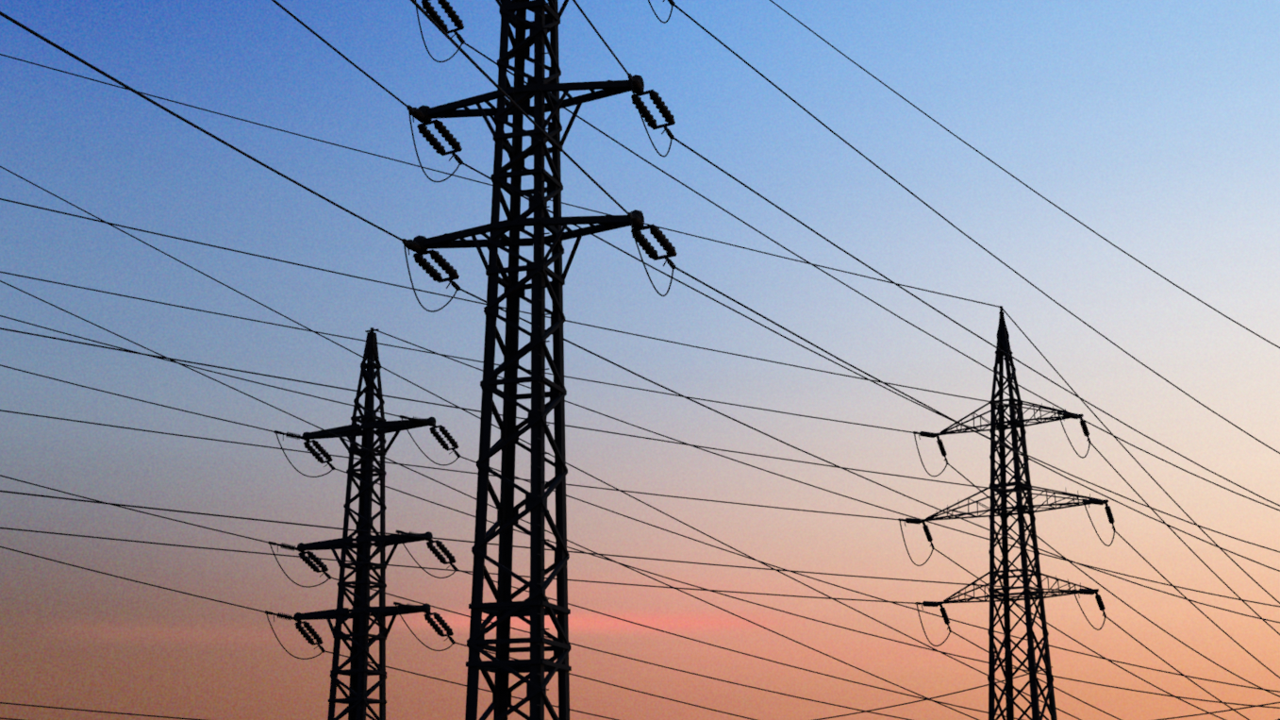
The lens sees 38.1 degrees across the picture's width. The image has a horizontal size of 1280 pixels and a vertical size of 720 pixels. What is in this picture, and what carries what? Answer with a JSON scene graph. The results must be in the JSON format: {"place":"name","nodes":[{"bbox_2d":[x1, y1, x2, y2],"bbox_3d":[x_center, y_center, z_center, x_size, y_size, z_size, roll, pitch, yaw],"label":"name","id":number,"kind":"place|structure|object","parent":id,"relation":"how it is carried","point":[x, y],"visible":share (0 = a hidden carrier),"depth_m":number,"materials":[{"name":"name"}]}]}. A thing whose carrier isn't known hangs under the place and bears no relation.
{"place":"outdoors","nodes":[
{"label":"outdoors","id":0,"kind":"place"},
{"bbox_2d":[0,0,1279,719],"label":"sky","id":1,"kind":"structure","parent":0,"point":[1154,124],"materials":[{"name":"blue"}]},
{"bbox_3d":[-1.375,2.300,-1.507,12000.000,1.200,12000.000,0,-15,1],"label":"ground","id":2,"kind":"structure","parent":0,"visible":0},
{"bbox_2d":[265,327,460,719],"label":"pylon","id":3,"kind":"object","parent":2,"relation":"on","point":[359,613],"visible":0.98,"depth_m":83.90,"materials":[{"name":"metal"}]},
{"bbox_2d":[402,0,677,719],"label":"pylon","id":4,"kind":"object","parent":2,"relation":"on","point":[536,606],"visible":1,"depth_m":42.19,"materials":[{"name":"metal"}]},
{"bbox_2d":[0,0,1279,719],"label":"conductors","id":5,"kind":"structure","parent":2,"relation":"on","point":[648,430],"depth_m":72.68,"materials":[{"name":"black"}]},
{"bbox_2d":[898,305,1115,719],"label":"pylon","id":6,"kind":"object","parent":2,"relation":"on","point":[1001,427],"visible":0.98,"depth_m":83.83,"materials":[{"name":"metal"}]}
]}

